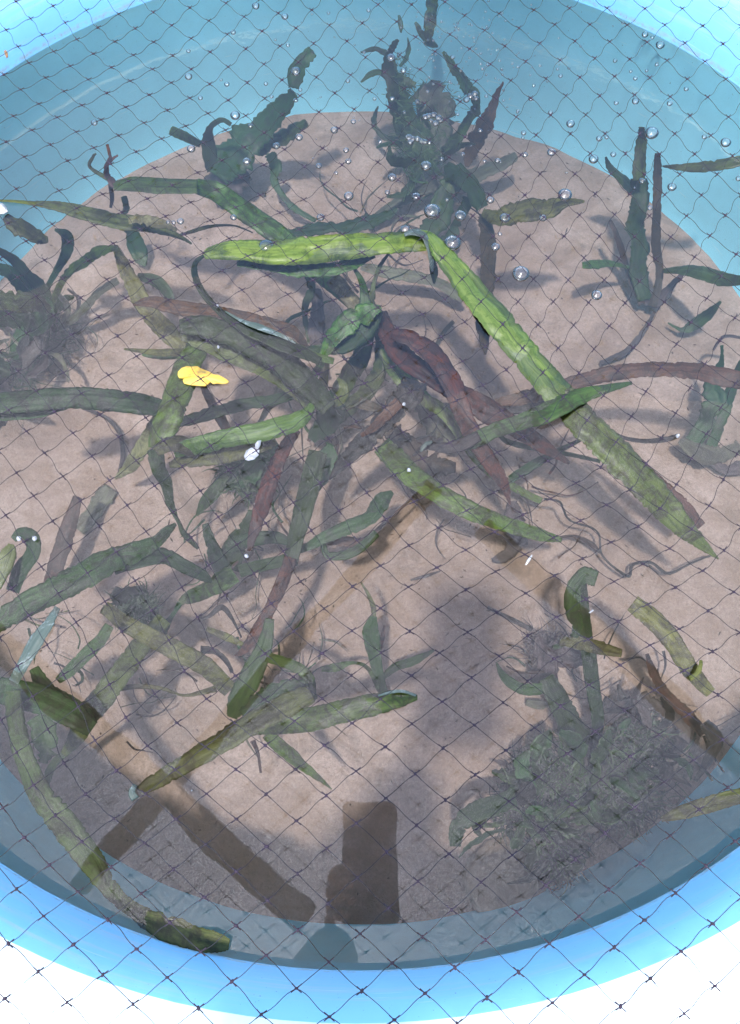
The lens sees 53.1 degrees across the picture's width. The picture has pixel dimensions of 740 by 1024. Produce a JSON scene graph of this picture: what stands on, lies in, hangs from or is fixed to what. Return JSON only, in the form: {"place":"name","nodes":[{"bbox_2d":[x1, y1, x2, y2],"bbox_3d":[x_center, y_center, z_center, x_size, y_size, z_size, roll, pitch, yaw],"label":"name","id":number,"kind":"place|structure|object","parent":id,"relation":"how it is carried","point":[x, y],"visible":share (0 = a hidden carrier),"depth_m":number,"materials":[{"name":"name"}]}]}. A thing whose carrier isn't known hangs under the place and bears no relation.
{"place":"outdoors","nodes":[
{"label":"outdoors","id":0,"kind":"place"},
{"bbox_2d":[0,111,739,923],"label":"sand","id":1,"kind":"structure","parent":0,"point":[354,849],"depth_m":0.78,"materials":[{"name":"sand"}]},
{"bbox_2d":[0,290,74,428],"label":"seagrass plant","id":2,"kind":"object","parent":1,"relation":"on","point":[27,353],"visible":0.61,"depth_m":0.82,"materials":[{"name":"green plant"}]},
{"bbox_2d":[0,289,103,422],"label":"algae clump","id":3,"kind":"object","parent":1,"relation":"on","point":[29,369],"visible":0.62,"depth_m":0.85,"materials":[{"name":"green plant"}]},
{"bbox_2d":[0,228,119,385],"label":"seagrass plant","id":4,"kind":"object","parent":1,"relation":"on","point":[30,315],"visible":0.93,"depth_m":0.78,"materials":[{"name":"green plant"}]},
{"bbox_2d":[43,496,81,582],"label":"seagrass leaf","id":5,"kind":"object","parent":1,"relation":"on","point":[56,564],"visible":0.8,"depth_m":0.74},
{"bbox_2d":[12,595,175,752],"bbox_3d":[-0.267,0.144,0.702,0.156,0.050,0.182,-11,68,-4],"label":"root mass","id":6,"kind":"object","parent":1,"relation":"on","point":[63,666],"visible":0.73,"depth_m":0.70,"materials":[{"name":"brown plant"}]},
{"bbox_2d":[77,484,115,533],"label":"seagrass leaf","id":7,"kind":"object","parent":1,"relation":"on","point":[102,498],"visible":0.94,"depth_m":0.79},
{"bbox_2d":[100,575,165,631],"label":"algae clump","id":8,"kind":"object","parent":1,"relation":"on","point":[137,612],"visible":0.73,"depth_m":0.69,"materials":[{"name":"green plant"}]},
{"bbox_2d":[110,584,156,619],"bbox_3d":[-0.224,0.085,0.704,0.039,0.033,0.031,0,68,0],"label":"leaf scrap","id":9,"kind":"object","parent":8,"relation":"on","point":[124,593],"visible":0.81,"depth_m":0.70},
{"bbox_2d":[121,196,147,266],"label":"leaf","id":10,"kind":"object","parent":1,"relation":"on","point":[136,246],"visible":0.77,"depth_m":0.90,"materials":[{"name":"green plant"}]},
{"bbox_2d":[176,475,291,618],"bbox_3d":[-0.135,0.004,0.754,0.121,0.059,0.206,0,68,0],"label":"root mass","id":11,"kind":"object","parent":1,"relation":"on","point":[279,520],"visible":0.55,"depth_m":0.75,"materials":[{"name":"brown plant"}]},
{"bbox_2d":[164,510,287,633],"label":"seagrass plant","id":12,"kind":"object","parent":11,"relation":"on","point":[226,576],"visible":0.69,"depth_m":0.69,"materials":[{"name":"green plant"}]},
{"bbox_2d":[202,460,278,507],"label":"algae clump","id":13,"kind":"object","parent":1,"relation":"on","point":[253,488],"visible":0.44,"depth_m":0.71,"materials":[{"name":"green plant"}]},
{"bbox_2d":[196,472,228,515],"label":"seagrass leaf","id":14,"kind":"object","parent":13,"relation":"on","point":[211,495],"visible":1,"depth_m":0.71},
{"bbox_2d":[224,441,278,490],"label":"seagrass leaf","id":15,"kind":"object","parent":13,"relation":"on","point":[251,470],"visible":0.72,"depth_m":0.71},
{"bbox_2d":[169,47,315,222],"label":"seagrass plant","id":16,"kind":"object","parent":1,"relation":"on","point":[222,172],"visible":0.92,"depth_m":0.90,"materials":[{"name":"green plant"}]},
{"bbox_2d":[156,596,347,762],"bbox_3d":[-0.091,0.168,0.688,0.164,0.057,0.138,-29,71,-11],"label":"root mass","id":17,"kind":"object","parent":1,"relation":"on","point":[262,682],"visible":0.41,"depth_m":0.70,"materials":[{"name":"brown plant"}]},
{"bbox_2d":[226,618,273,719],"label":"seagrass leaf","id":18,"kind":"object","parent":17,"relation":"on","point":[241,692],"visible":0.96,"depth_m":0.62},
{"bbox_2d":[265,652,315,695],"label":"seagrass leaf","id":19,"kind":"object","parent":17,"relation":"on","point":[305,673],"visible":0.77,"depth_m":0.59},
{"bbox_2d":[301,254,389,442],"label":"seagrass plant","id":20,"kind":"object","parent":1,"relation":"on","point":[330,421],"visible":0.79,"depth_m":0.75,"materials":[{"name":"green plant"}]},
{"bbox_2d":[377,347,542,502],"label":"seagrass leaf","id":21,"kind":"object","parent":20,"relation":"attached to","point":[429,402],"visible":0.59,"depth_m":0.74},
{"bbox_2d":[274,260,438,519],"bbox_3d":[-0.036,-0.146,0.794,0.217,0.095,0.328,0,68,0],"label":"root mass","id":22,"kind":"object","parent":1,"relation":"on","point":[292,317],"visible":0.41,"depth_m":0.77,"materials":[{"name":"black plant"}]},
{"bbox_2d":[180,391,293,426],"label":"seagrass leaf","id":23,"kind":"object","parent":22,"relation":"on","point":[231,407],"visible":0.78,"depth_m":0.73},
{"bbox_2d":[318,442,337,493],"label":"seagrass leaf","id":24,"kind":"object","parent":22,"relation":"on","point":[330,451],"visible":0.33,"depth_m":0.71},
{"bbox_2d":[283,450,327,565],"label":"seagrass leaf","id":25,"kind":"object","parent":24,"relation":"on","point":[315,460],"visible":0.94,"depth_m":0.66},
{"bbox_2d":[3,124,737,894],"bbox_3d":[-0.008,-0.093,0.833,0.959,0.010,0.936,0,68,0],"label":"detritus","id":26,"kind":"object","parent":1,"relation":"on","point":[391,534],"visible":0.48,"depth_m":0.78,"materials":[{"name":"brown plant"}]},
{"bbox_2d":[321,582,433,692],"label":"seagrass plant","id":27,"kind":"object","parent":1,"relation":"on","point":[375,640],"visible":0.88,"depth_m":0.67,"materials":[{"name":"green plant"}]},
{"bbox_2d":[305,156,481,280],"bbox_3d":[0.034,-0.356,0.900,0.223,0.057,0.249,0,68,0],"label":"root mass","id":28,"kind":"object","parent":1,"relation":"on","point":[414,217],"visible":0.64,"depth_m":0.90,"materials":[{"name":"green plant"}]},
{"bbox_2d":[288,208,397,236],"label":"seagrass leaf","id":29,"kind":"object","parent":28,"relation":"on","point":[322,228],"visible":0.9,"depth_m":0.87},
{"bbox_2d":[360,263,462,302],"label":"seagrass leaf","id":30,"kind":"object","parent":1,"relation":"on","point":[413,276],"visible":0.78,"depth_m":0.86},
{"bbox_2d":[360,37,475,198],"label":"seagrass plant","id":31,"kind":"object","parent":1,"relation":"on","point":[392,159],"visible":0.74,"depth_m":0.90,"materials":[{"name":"green plant"}]},
{"bbox_2d":[382,52,468,183],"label":"algae clump","id":32,"kind":"object","parent":1,"relation":"on","point":[426,135],"visible":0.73,"depth_m":0.90,"materials":[{"name":"green plant"}]},
{"bbox_2d":[381,0,480,171],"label":"seagrass plant","id":33,"kind":"object","parent":1,"relation":"on","point":[463,80],"visible":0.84,"depth_m":0.91,"materials":[{"name":"green plant"}]},
{"bbox_2d":[414,403,455,441],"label":"seagrass leaf","id":34,"kind":"object","parent":1,"relation":"on","point":[442,426],"visible":0.45,"depth_m":0.78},
{"bbox_2d":[375,152,517,213],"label":"seagrass leaf","id":35,"kind":"object","parent":1,"relation":"on","point":[484,171],"visible":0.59,"depth_m":0.93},
{"bbox_2d":[420,162,584,354],"bbox_3d":[0.144,-0.279,0.803,0.137,0.151,0.332,-8,68,-3],"label":"seagrass plant","id":36,"kind":"object","parent":1,"relation":"on","point":[453,179],"visible":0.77,"depth_m":0.78,"materials":[{"name":"green plant"}]},
{"bbox_2d":[462,835,545,911],"bbox_3d":[0.118,0.327,0.659,0.070,0.029,0.067,-19,69,-7],"label":"stone","id":37,"kind":"object","parent":1,"relation":"on","point":[486,858],"visible":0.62,"depth_m":0.65,"materials":[{"name":"stone"}]},
{"bbox_2d":[433,424,596,558],"bbox_3d":[0.140,-0.028,0.768,0.211,0.057,0.179,0,68,0],"label":"root mass","id":38,"kind":"object","parent":1,"relation":"on","point":[522,497],"visible":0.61,"depth_m":0.76,"materials":[{"name":"brown plant"}]},
{"bbox_2d":[384,424,455,477],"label":"seagrass leaf","id":39,"kind":"object","parent":38,"relation":"on","point":[440,466],"visible":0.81,"depth_m":0.75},
{"bbox_2d":[508,440,580,482],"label":"seagrass leaf","id":40,"kind":"object","parent":38,"relation":"on","point":[528,467],"visible":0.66,"depth_m":0.74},
{"bbox_2d":[509,612,573,676],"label":"algae clump","id":41,"kind":"object","parent":1,"relation":"on","point":[544,635],"visible":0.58,"depth_m":0.70,"materials":[{"name":"green plant"}]},
{"bbox_2d":[458,677,692,883],"bbox_3d":[0.178,0.241,0.641,0.235,0.095,0.108,-28,71,-11],"label":"seagrass plant","id":42,"kind":"object","parent":1,"relation":"on","point":[594,752],"visible":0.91,"depth_m":0.63,"materials":[{"name":"green plant"}]},
{"bbox_2d":[448,781,523,846],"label":"seagrass leaf","id":43,"kind":"object","parent":42,"relation":"on","point":[479,810],"visible":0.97,"depth_m":0.61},
{"bbox_2d":[475,694,694,896],"bbox_3d":[0.207,0.246,0.665,0.232,0.052,0.144,-24,70,-9],"label":"algae clump","id":44,"kind":"object","parent":1,"relation":"on","point":[562,779],"visible":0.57,"depth_m":0.65,"materials":[{"name":"green plant"}]},
{"bbox_2d":[495,612,738,780],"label":"root mass","id":45,"kind":"object","parent":1,"relation":"on","point":[695,733],"visible":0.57,"depth_m":0.70,"materials":[{"name":"brown plant"}]},
{"bbox_2d":[645,653,703,736],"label":"seagrass leaf","id":46,"kind":"object","parent":45,"relation":"on","point":[694,724],"visible":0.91,"depth_m":0.68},
{"bbox_2d":[544,498,710,577],"bbox_3d":[0.254,0.034,0.735,0.182,0.048,0.047,15,69,6],"label":"root","id":47,"kind":"object","parent":1,"relation":"on","point":[660,569],"visible":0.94,"depth_m":0.75,"materials":[{"name":"black plant"}]},
{"bbox_2d":[604,691,690,775],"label":"seagrass leaf","id":48,"kind":"object","parent":1,"relation":"on","point":[655,705],"visible":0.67,"depth_m":0.68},
{"bbox_2d":[582,127,739,307],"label":"seagrass plant","id":49,"kind":"object","parent":1,"relation":"on","point":[637,267],"visible":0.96,"depth_m":0.83,"materials":[{"name":"green plant"}]},
{"bbox_2d":[668,301,721,332],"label":"seagrass leaf","id":50,"kind":"object","parent":1,"relation":"on","point":[703,318],"visible":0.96,"depth_m":0.86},
{"bbox_2d":[693,719,722,781],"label":"seagrass leaf","id":51,"kind":"object","parent":1,"relation":"on","point":[711,754],"visible":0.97,"depth_m":0.65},
{"bbox_2d":[678,334,739,474],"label":"seagrass plant","id":52,"kind":"object","parent":1,"relation":"on","point":[712,453],"visible":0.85,"depth_m":0.79,"materials":[{"name":"green plant"}]},
{"bbox_2d":[0,0,739,1023],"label":"plastic tub","id":53,"kind":"object","parent":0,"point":[550,972],"visible":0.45,"depth_m":0.75,"materials":[{"name":"plastic"}]},
{"bbox_2d":[0,0,739,1023],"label":"bird net","id":54,"kind":"object","parent":53,"relation":"on","point":[486,998],"visible":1,"depth_m":0.46,"materials":[{"name":"plastic"}]},
{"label":"water","id":55,"kind":"structure","parent":53,"relation":"in","visible":0},
{"bbox_2d":[6,527,41,593],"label":"seagrass leaf","id":56,"kind":"object","parent":55,"relation":"in","point":[24,564],"visible":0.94,"depth_m":0.60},
{"bbox_2d":[0,543,16,588],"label":"seagrass leaf","id":57,"kind":"object","parent":56,"relation":"on","point":[7,561],"visible":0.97,"depth_m":0.59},
{"bbox_2d":[3,214,47,244],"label":"seagrass leaf","id":58,"kind":"object","parent":55,"relation":"in","point":[25,229],"visible":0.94,"depth_m":0.72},
{"bbox_2d":[9,606,59,683],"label":"seagrass leaf","id":59,"kind":"object","parent":55,"relation":"on","point":[35,642],"visible":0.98,"depth_m":0.55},
{"bbox_2d":[27,715,57,763],"bbox_3d":[-0.288,0.199,0.652,0.024,0.025,0.042,0,68,0],"label":"leaf scrap","id":60,"kind":"object","parent":55,"relation":"in","point":[44,743],"visible":0.93,"depth_m":0.65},
{"bbox_2d":[0,677,96,735],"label":"seagrass leaf","id":61,"kind":"object","parent":55,"relation":"in","point":[54,705],"visible":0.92,"depth_m":0.56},
{"bbox_2d":[29,666,93,715],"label":"seagrass leaf","id":62,"kind":"object","parent":55,"relation":"in","point":[38,674],"visible":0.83,"depth_m":0.59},
{"bbox_2d":[4,690,151,927],"bbox_3d":[-0.217,0.207,0.522,0.030,0.022,0.201,-37,73,-14],"label":"seagrass leaf","id":63,"kind":"object","parent":55,"relation":"in","point":[91,864],"visible":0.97,"depth_m":0.51,"materials":[{"name":"plant"}]},
{"bbox_2d":[0,386,161,415],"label":"seagrass leaf","id":64,"kind":"object","parent":55,"relation":"on","point":[102,399],"visible":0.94,"depth_m":0.64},
{"bbox_2d":[56,623,113,682],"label":"seagrass leaf","id":65,"kind":"object","parent":55,"relation":"in","point":[99,640],"visible":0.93,"depth_m":0.60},
{"bbox_2d":[0,523,176,632],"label":"seagrass leaf","id":66,"kind":"object","parent":55,"relation":"in","point":[36,598],"visible":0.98,"depth_m":0.58,"materials":[{"name":"plant"}]},
{"bbox_2d":[0,199,191,243],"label":"seagrass leaf","id":67,"kind":"object","parent":55,"relation":"in","point":[100,216],"visible":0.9,"depth_m":0.72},
{"bbox_2d":[61,614,169,755],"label":"seagrass leaf","id":68,"kind":"object","parent":55,"relation":"in","point":[100,703],"visible":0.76,"depth_m":0.61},
{"bbox_2d":[115,416,153,479],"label":"seagrass leaf","id":69,"kind":"object","parent":55,"relation":"in","point":[141,448],"visible":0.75,"depth_m":0.73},
{"bbox_2d":[113,245,185,347],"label":"seagrass leaf","id":70,"kind":"object","parent":55,"relation":"in","point":[157,319],"visible":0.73,"depth_m":0.78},
{"bbox_2d":[115,547,212,582],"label":"seagrass leaf","id":71,"kind":"object","parent":55,"relation":"in","point":[178,562],"visible":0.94,"depth_m":0.61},
{"bbox_2d":[100,602,233,695],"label":"seagrass leaf","id":72,"kind":"object","parent":55,"relation":"in","point":[208,669],"visible":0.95,"depth_m":0.63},
{"bbox_2d":[120,684,216,696],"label":"stalk","id":73,"kind":"object","parent":55,"relation":"in","point":[211,689],"visible":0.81,"depth_m":0.63,"materials":[{"name":"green plant"}]},
{"bbox_2d":[147,449,199,549],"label":"seagrass leaf","id":74,"kind":"object","parent":55,"relation":"in","point":[160,473],"visible":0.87,"depth_m":0.67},
{"bbox_2d":[148,343,206,447],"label":"seagrass leaf","id":75,"kind":"object","parent":55,"relation":"in","point":[167,420],"visible":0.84,"depth_m":0.65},
{"bbox_2d":[141,910,229,952],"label":"seagrass leaf","id":76,"kind":"object","parent":55,"relation":"on","point":[200,938],"visible":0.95,"depth_m":0.48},
{"bbox_2d":[178,366,228,385],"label":"yellow leaf","id":77,"kind":"object","parent":55,"relation":"on","point":[187,375],"visible":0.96,"depth_m":0.64,"materials":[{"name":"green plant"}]},
{"bbox_2d":[133,296,308,346],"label":"seagrass leaf","id":78,"kind":"object","parent":55,"relation":"in","point":[186,308],"visible":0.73,"depth_m":0.72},
{"bbox_2d":[168,438,276,467],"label":"seagrass leaf","id":79,"kind":"object","parent":55,"relation":"in","point":[230,454],"visible":0.71,"depth_m":0.64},
{"bbox_2d":[153,435,198,457],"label":"seagrass leaf","id":80,"kind":"object","parent":79,"relation":"on","point":[174,445],"visible":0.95,"depth_m":0.63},
{"bbox_2d":[87,144,359,305],"bbox_3d":[-0.141,-0.302,0.769,0.308,0.103,0.062,20,69,8],"label":"seagrass plant","id":81,"kind":"object","parent":55,"relation":"in","point":[271,228],"visible":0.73,"depth_m":0.76,"materials":[{"name":"green plant"}]},
{"bbox_2d":[327,275,359,308],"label":"seagrass leaf","id":82,"kind":"object","parent":81,"relation":"on","point":[338,285],"visible":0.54,"depth_m":0.76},
{"bbox_2d":[137,685,314,794],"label":"seagrass leaf","id":83,"kind":"object","parent":55,"relation":"in","point":[262,718],"visible":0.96,"depth_m":0.53,"materials":[{"name":"plant"}]},
{"bbox_2d":[174,403,314,457],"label":"seagrass leaf","id":84,"kind":"object","parent":55,"relation":"in","point":[266,430],"visible":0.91,"depth_m":0.63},
{"bbox_2d":[181,335,314,409],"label":"seagrass leaf","id":85,"kind":"object","parent":55,"relation":"in","point":[244,362],"visible":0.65,"depth_m":0.69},
{"bbox_2d":[179,315,334,413],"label":"seagrass leaf","id":86,"kind":"object","parent":55,"relation":"in","point":[292,371],"visible":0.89,"depth_m":0.68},
{"bbox_2d":[234,556,295,655],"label":"seagrass leaf","id":87,"kind":"object","parent":55,"relation":"in","point":[280,585],"visible":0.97,"depth_m":0.63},
{"bbox_2d":[247,430,299,551],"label":"seagrass leaf","id":88,"kind":"object","parent":55,"relation":"in","point":[265,493],"visible":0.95,"depth_m":0.65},
{"bbox_2d":[239,678,317,715],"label":"seagrass leaf","id":89,"kind":"object","parent":55,"relation":"in","point":[293,684],"visible":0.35,"depth_m":0.60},
{"bbox_2d":[263,734,331,788],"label":"seagrass leaf","id":90,"kind":"object","parent":55,"relation":"in","point":[281,747],"visible":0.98,"depth_m":0.60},
{"bbox_2d":[237,256,375,277],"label":"seagrass leaf","id":91,"kind":"object","parent":55,"relation":"in","point":[314,270],"visible":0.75,"depth_m":0.70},
{"bbox_2d":[203,231,425,265],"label":"seagrass leaf","id":92,"kind":"object","parent":55,"relation":"on","point":[341,248],"visible":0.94,"depth_m":0.69,"materials":[{"name":"plant"}]},
{"bbox_2d":[302,345,334,363],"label":"seagrass leaf","id":93,"kind":"object","parent":55,"relation":"in","point":[327,359],"visible":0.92,"depth_m":0.69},
{"bbox_2d":[191,254,321,364],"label":"seagrass leaf","id":94,"kind":"object","parent":93,"relation":"on","point":[279,344],"visible":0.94,"depth_m":0.67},
{"bbox_2d":[258,690,416,734],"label":"seagrass leaf","id":95,"kind":"object","parent":55,"relation":"in","point":[317,717],"visible":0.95,"depth_m":0.54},
{"bbox_2d":[301,490,393,552],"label":"seagrass leaf","id":96,"kind":"object","parent":55,"relation":"in","point":[371,515],"visible":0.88,"depth_m":0.66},
{"bbox_2d":[321,530,378,560],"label":"seagrass leaf","id":97,"kind":"object","parent":55,"relation":"in","point":[366,542],"visible":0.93,"depth_m":0.67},
{"bbox_2d":[329,376,426,479],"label":"seagrass leaf","id":98,"kind":"object","parent":55,"relation":"in","point":[357,447],"visible":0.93,"depth_m":0.65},
{"bbox_2d":[360,398,402,436],"bbox_3d":[0.010,-0.079,0.642,0.039,0.028,0.011,-33,72,-13],"label":"leaf scrap","id":99,"kind":"object","parent":98,"relation":"on","point":[382,418],"visible":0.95,"depth_m":0.64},
{"bbox_2d":[390,327,510,504],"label":"seagrass leaf","id":100,"kind":"object","parent":55,"relation":"in","point":[436,357],"visible":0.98,"depth_m":0.66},
{"bbox_2d":[374,438,561,541],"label":"seagrass leaf","id":101,"kind":"object","parent":55,"relation":"in","point":[416,478],"visible":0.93,"depth_m":0.64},
{"bbox_2d":[412,431,480,456],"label":"seagrass leaf","id":102,"kind":"object","parent":101,"relation":"on","point":[466,442],"visible":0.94,"depth_m":0.63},
{"bbox_2d":[378,311,569,464],"bbox_3d":[0.087,-0.108,0.702,0.231,0.052,0.047,37,73,14],"label":"seagrass leaf","id":103,"kind":"object","parent":55,"relation":"in","point":[484,408],"visible":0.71,"depth_m":0.69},
{"bbox_2d":[462,82,503,166],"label":"seagrass leaf","id":104,"kind":"object","parent":55,"relation":"in","point":[476,137],"visible":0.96,"depth_m":0.89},
{"bbox_2d":[421,230,571,401],"bbox_3d":[0.109,-0.179,0.669,0.035,0.020,0.215,-32,72,-12],"label":"seagrass leaf","id":105,"kind":"object","parent":55,"relation":"on","point":[529,370],"visible":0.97,"depth_m":0.66,"materials":[{"name":"plant"}]},
{"bbox_2d":[454,381,631,451],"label":"seagrass leaf","id":106,"kind":"object","parent":55,"relation":"in","point":[532,417],"visible":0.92,"depth_m":0.63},
{"bbox_2d":[496,566,621,742],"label":"seagrass plant","id":107,"kind":"object","parent":55,"relation":"in","point":[544,680],"visible":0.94,"depth_m":0.64,"materials":[{"name":"green plant"}]},
{"bbox_2d":[494,361,739,405],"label":"seagrass leaf","id":108,"kind":"object","parent":55,"relation":"in","point":[685,370],"visible":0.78,"depth_m":0.68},
{"bbox_2d":[560,387,718,558],"bbox_3d":[0.227,-0.028,0.635,0.038,0.047,0.189,-39,73,-14],"label":"seagrass leaf","id":109,"kind":"object","parent":55,"relation":"in","point":[624,466],"visible":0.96,"depth_m":0.63,"materials":[{"name":"plant"}]},
{"bbox_2d":[627,597,714,696],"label":"seagrass leaf","id":110,"kind":"object","parent":55,"relation":"on","point":[659,628],"visible":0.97,"depth_m":0.56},
{"bbox_2d":[660,788,739,821],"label":"seagrass leaf","id":111,"kind":"object","parent":55,"relation":"in","point":[724,800],"visible":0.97,"depth_m":0.51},
{"bbox_2d":[491,501,527,562],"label":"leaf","id":112,"kind":"object","parent":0,"point":[510,552],"visible":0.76,"depth_m":0.75,"materials":[{"name":"plant"}]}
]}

